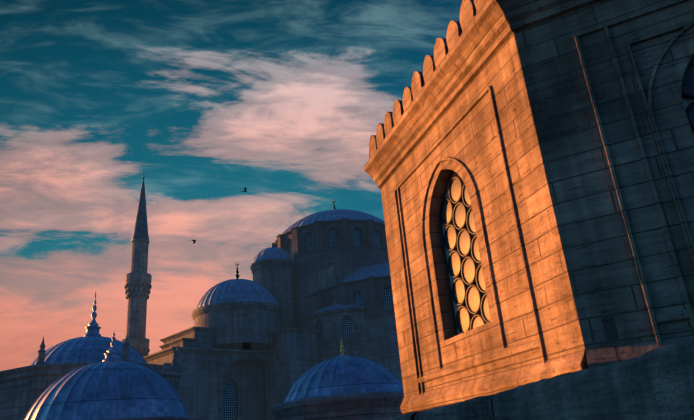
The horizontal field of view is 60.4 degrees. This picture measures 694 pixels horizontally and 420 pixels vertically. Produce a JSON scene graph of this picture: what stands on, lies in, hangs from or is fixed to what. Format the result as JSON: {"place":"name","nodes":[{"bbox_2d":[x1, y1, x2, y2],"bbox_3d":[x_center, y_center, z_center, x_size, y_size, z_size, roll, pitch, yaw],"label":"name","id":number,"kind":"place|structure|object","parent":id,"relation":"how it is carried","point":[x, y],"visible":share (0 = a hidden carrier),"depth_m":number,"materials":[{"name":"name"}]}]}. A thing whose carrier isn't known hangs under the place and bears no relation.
{"place":"outdoors","nodes":[
{"label":"outdoors","id":0,"kind":"place"},
{"bbox_2d":[0,0,462,370],"label":"sky","id":1,"kind":"structure","parent":0,"point":[282,101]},
{"label":"ground","id":2,"kind":"structure","parent":0,"visible":0},
{"bbox_2d":[0,292,182,419],"bbox_3d":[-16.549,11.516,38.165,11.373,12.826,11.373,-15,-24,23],"label":"domed building","id":3,"kind":"structure","parent":2,"relation":"on","point":[22,389],"depth_m":34.47,"materials":[{"name":"stone"}]},
{"bbox_2d":[24,333,201,419],"bbox_3d":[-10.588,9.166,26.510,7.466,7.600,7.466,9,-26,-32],"label":"dome","id":4,"kind":"structure","parent":2,"relation":"on","point":[112,386],"depth_m":24.57,"materials":[{"name":"stone"}]},
{"bbox_2d":[121,172,151,356],"bbox_3d":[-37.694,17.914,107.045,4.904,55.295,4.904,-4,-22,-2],"label":"minaret","id":5,"kind":"object","parent":2,"relation":"on","point":[138,285],"visible":0.73,"depth_m":107.15,"materials":[{"name":"stone"}]},
{"bbox_2d":[143,201,402,419],"bbox_3d":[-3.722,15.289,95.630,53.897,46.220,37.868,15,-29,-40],"label":"mosque","id":6,"kind":"structure","parent":2,"relation":"on","point":[316,290],"depth_m":85.47,"materials":[{"name":"stone"}]},
{"bbox_2d":[270,339,403,419],"bbox_3d":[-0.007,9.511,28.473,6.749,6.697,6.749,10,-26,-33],"label":"dome","id":7,"kind":"structure","parent":2,"relation":"on","point":[342,386],"depth_m":26.34,"materials":[{"name":"stone"}]},
{"bbox_2d":[364,0,693,413],"bbox_3d":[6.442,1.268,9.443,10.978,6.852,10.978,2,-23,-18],"label":"stone tower","id":8,"kind":"structure","parent":2,"relation":"on","point":[529,167],"depth_m":6.42,"materials":[{"name":"stone"}]},
{"bbox_2d":[387,338,693,419],"bbox_3d":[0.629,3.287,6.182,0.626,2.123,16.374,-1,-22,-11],"label":"ledge","id":9,"kind":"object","parent":2,"relation":"on","point":[656,384],"depth_m":2.40,"materials":[{"name":"stone"}]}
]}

